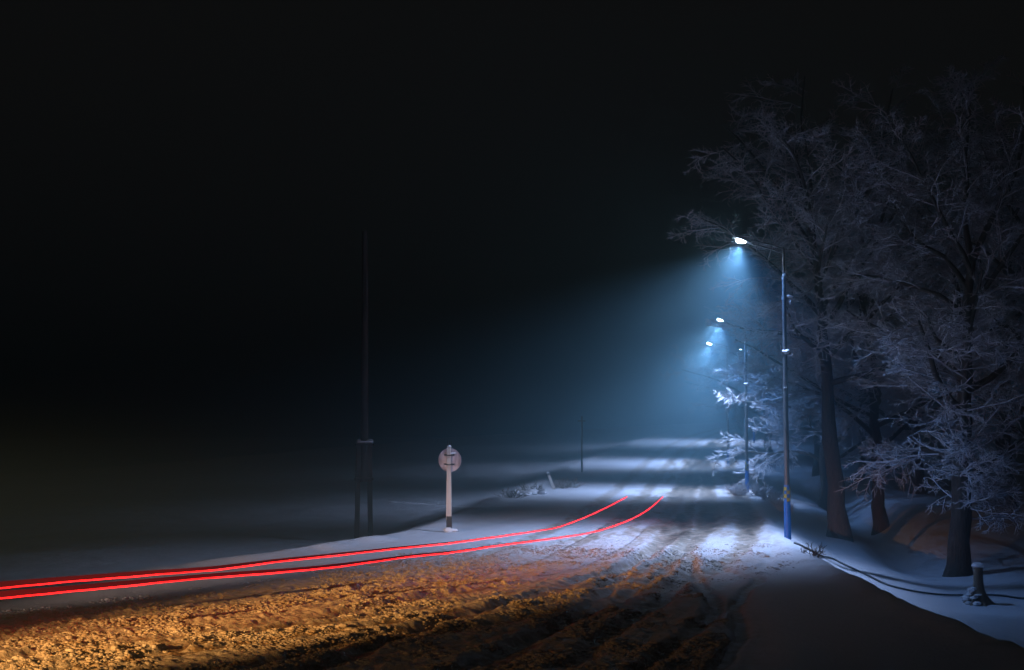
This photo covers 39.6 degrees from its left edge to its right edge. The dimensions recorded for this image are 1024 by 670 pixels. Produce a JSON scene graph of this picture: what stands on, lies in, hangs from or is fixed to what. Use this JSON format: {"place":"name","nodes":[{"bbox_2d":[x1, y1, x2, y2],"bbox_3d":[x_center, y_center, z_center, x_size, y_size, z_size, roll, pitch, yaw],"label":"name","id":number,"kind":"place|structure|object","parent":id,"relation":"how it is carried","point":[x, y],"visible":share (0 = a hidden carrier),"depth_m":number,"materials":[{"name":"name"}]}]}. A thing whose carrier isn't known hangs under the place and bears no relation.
{"place":"outdoors","nodes":[
{"label":"outdoors","id":0,"kind":"place"},
{"bbox_2d":[0,420,1023,669],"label":"road","id":1,"kind":"structure","parent":0,"point":[810,612],"depth_m":26.94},
{"bbox_2d":[0,496,626,588],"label":"light trail","id":2,"kind":"object","parent":1,"relation":"on","point":[44,581],"visible":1,"depth_m":23.75,"materials":[{"name":"red"}]},
{"bbox_2d":[0,496,662,598],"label":"light trail","id":3,"kind":"object","parent":1,"relation":"on","point":[57,590],"visible":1,"depth_m":22.75,"materials":[{"name":"red"}]},
{"bbox_2d":[0,541,799,669],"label":"snow clods","id":4,"kind":"object","parent":1,"relation":"on","point":[78,650],"visible":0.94,"depth_m":22.57,"materials":[{"name":"white snow"}]},
{"bbox_2d":[438,441,460,531],"bbox_3d":[-1.924,4.674,43.342,0.724,2.972,0.369,-1,-4,9],"label":"road sign","id":5,"kind":"object","parent":1,"relation":"on","point":[449,459],"visible":0.97,"depth_m":43.38,"materials":[{"name":"grey metal"}]},
{"bbox_2d":[494,487,526,497],"bbox_3d":[0.032,7.255,64.584,1.391,0.701,1.427,-3,-5,39],"label":"dark bush","id":6,"kind":"object","parent":1,"relation":"on","point":[507,494],"visible":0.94,"depth_m":64.45,"materials":[{"name":"grey plant"}]},
{"bbox_2d":[509,489,546,495],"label":"snow heap","id":7,"kind":"object","parent":1,"relation":"on","point":[528,492],"visible":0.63,"depth_m":67.83,"materials":[{"name":"white snow"}]},
{"bbox_2d":[516,480,543,490],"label":"dark bush","id":8,"kind":"object","parent":1,"relation":"on","point":[523,488],"visible":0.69,"depth_m":70.59,"materials":[{"name":"grey plant"}]},
{"bbox_2d":[548,477,585,488],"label":"dark bush","id":9,"kind":"object","parent":1,"relation":"on","point":[567,485],"visible":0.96,"depth_m":74.56,"materials":[{"name":"grey plant"}]},
{"bbox_2d":[707,341,730,463],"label":"street lamp","id":10,"kind":"object","parent":1,"relation":"on","point":[727,357],"visible":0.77,"depth_m":100.81,"materials":[{"name":"metal"}]},
{"bbox_2d":[678,320,777,432],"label":"frosted tree","id":11,"kind":"object","parent":1,"relation":"on","point":[737,429],"visible":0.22,"depth_m":149.66,"materials":[{"name":"white plant"}]},
{"bbox_2d":[716,317,750,489],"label":"street lamp","id":12,"kind":"object","parent":1,"relation":"on","point":[746,352],"visible":0.66,"depth_m":70.82,"materials":[{"name":"metal"}]},
{"bbox_2d":[725,481,749,495],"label":"frosted shrub","id":13,"kind":"object","parent":1,"relation":"on","point":[736,490],"visible":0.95,"depth_m":67.53,"materials":[{"name":"white plant"}]},
{"bbox_2d":[740,347,754,442],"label":"street lamp","id":14,"kind":"object","parent":1,"relation":"on","point":[753,420],"visible":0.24,"depth_m":129.62,"materials":[{"name":"metal"}]},
{"bbox_2d":[0,420,1023,647],"bbox_3d":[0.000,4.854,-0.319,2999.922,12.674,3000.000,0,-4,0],"label":"snowfield","id":15,"kind":"structure","parent":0,"point":[77,506],"depth_m":76.79,"materials":[{"name":"white snow"}]},
{"bbox_2d":[354,231,373,538],"bbox_3d":[-5.182,1.888,49.984,0.719,11.138,0.418,1,-4,-8],"label":"utility pole","id":16,"kind":"object","parent":15,"relation":"on","point":[364,444],"visible":0.88,"depth_m":49.78,"materials":[{"name":"wood"}]},
{"bbox_2d":[546,472,554,488],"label":"marker post","id":17,"kind":"object","parent":15,"relation":"on","point":[551,481],"visible":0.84,"depth_m":73.61,"materials":[{"name":"white paint"}]},
{"bbox_2d":[578,416,584,471],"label":"utility pole","id":18,"kind":"object","parent":15,"relation":"on","point":[581,420],"visible":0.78,"depth_m":91.69,"materials":[{"name":"brown wood"}]},
{"bbox_2d":[659,273,845,452],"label":"frosted tree","id":19,"kind":"object","parent":15,"relation":"on","point":[751,411],"visible":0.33,"depth_m":120.36,"materials":[{"name":"white plant"}]},
{"bbox_2d":[742,480,780,496],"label":"frosted shrub","id":20,"kind":"object","parent":15,"relation":"on","point":[755,490],"visible":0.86,"depth_m":66.43,"materials":[{"name":"grey plant"}]},
{"bbox_2d":[760,488,783,501],"bbox_3d":[11.463,7.152,62.689,1.042,0.812,1.280,0,-4,-4],"label":"frosted shrub","id":21,"kind":"object","parent":15,"relation":"on","point":[771,494],"visible":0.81,"depth_m":62.52,"materials":[{"name":"grey plant"}]},
{"bbox_2d":[768,496,783,506],"bbox_3d":[11.190,7.078,59.769,1.066,0.676,0.868,-1,-4,12],"label":"frosted shrub","id":22,"kind":"object","parent":15,"relation":"on","point":[773,502],"visible":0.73,"depth_m":59.56,"materials":[{"name":"grey plant"}]},
{"bbox_2d":[688,234,876,476],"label":"frosted tree","id":23,"kind":"object","parent":15,"relation":"on","point":[815,470],"visible":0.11,"depth_m":96.75,"materials":[{"name":"white plant"}]},
{"bbox_2d":[775,503,794,514],"bbox_3d":[10.841,6.963,56.700,0.811,0.631,0.995,-2,-4,27],"label":"frosted shrub","id":24,"kind":"object","parent":15,"relation":"on","point":[781,508],"visible":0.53,"depth_m":56.61,"materials":[{"name":"grey plant"}]},
{"bbox_2d":[805,541,826,557],"bbox_3d":[7.418,5.234,34.660,0.549,0.419,0.382,0,-4,0],"label":"dry weed","id":25,"kind":"object","parent":15,"relation":"on","point":[815,553],"visible":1,"depth_m":34.67,"materials":[{"name":"plant"}]},
{"bbox_2d":[667,64,974,541],"bbox_3d":[10.550,-1.317,49.422,9.790,17.546,10.069,3,-5,-43],"label":"frosted tree","id":26,"kind":"object","parent":15,"relation":"on","point":[838,525],"visible":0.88,"depth_m":49.49,"materials":[{"name":"white plant"}]},
{"bbox_2d":[705,261,951,510],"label":"frosted tree","id":27,"kind":"object","parent":15,"relation":"on","point":[820,459],"visible":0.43,"depth_m":72.13,"materials":[{"name":"white plant"}]},
{"bbox_2d":[750,187,956,476],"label":"frosted tree","id":28,"kind":"object","parent":15,"relation":"on","point":[862,464],"visible":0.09,"depth_m":91.83,"materials":[{"name":"white plant"}]},
{"bbox_2d":[720,166,1023,534],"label":"frosted tree","id":29,"kind":"object","parent":15,"relation":"on","point":[881,523],"visible":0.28,"depth_m":57.64,"materials":[{"name":"white plant"}]},
{"bbox_2d":[756,148,1001,493],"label":"frosted tree","id":30,"kind":"object","parent":15,"relation":"on","point":[918,476],"visible":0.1,"depth_m":71.39,"materials":[{"name":"white plant"}]},
{"bbox_2d":[794,542,1023,598],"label":"cable","id":31,"kind":"object","parent":15,"relation":"on","point":[901,588],"visible":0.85,"depth_m":39.32,"materials":[{"name":"black rubber"}]},
{"bbox_2d":[811,53,1023,576],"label":"frosted tree","id":32,"kind":"object","parent":15,"relation":"on","point":[961,477],"visible":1,"depth_m":43.05,"materials":[{"name":"white plant"}]},
{"bbox_2d":[849,156,1023,471],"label":"frosted tree","id":33,"kind":"object","parent":15,"relation":"on","point":[939,262],"visible":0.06,"depth_m":87.40,"materials":[{"name":"white plant"}]},
{"bbox_2d":[859,115,1023,440],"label":"frosted tree","id":34,"kind":"object","parent":15,"relation":"on","point":[1020,337],"visible":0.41,"depth_m":47.83,"materials":[{"name":"white plant"}]},
{"bbox_2d":[875,70,1023,507],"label":"frosted tree","id":35,"kind":"object","parent":15,"relation":"on","point":[1015,209],"visible":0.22,"depth_m":59.36,"materials":[{"name":"white plant"}]},
{"bbox_2d":[961,562,995,606],"bbox_3d":[12.671,6.800,38.635,0.970,1.248,0.986,0,-4,0],"label":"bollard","id":36,"kind":"object","parent":15,"relation":"on","point":[976,595],"visible":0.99,"depth_m":38.51,"materials":[{"name":"grey wood"}]},
{"bbox_2d":[0,0,1023,437],"label":"sky","id":37,"kind":"structure","parent":0,"point":[190,189],"materials":[{"name":"black"}]},
{"bbox_2d":[733,234,792,539],"bbox_3d":[7.286,1.603,40.975,1.708,9.068,0.275,0,-4,0],"label":"street lamp","id":38,"kind":"object","parent":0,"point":[785,351],"visible":0.99,"depth_m":40.94,"materials":[{"name":"metal"}]}
]}

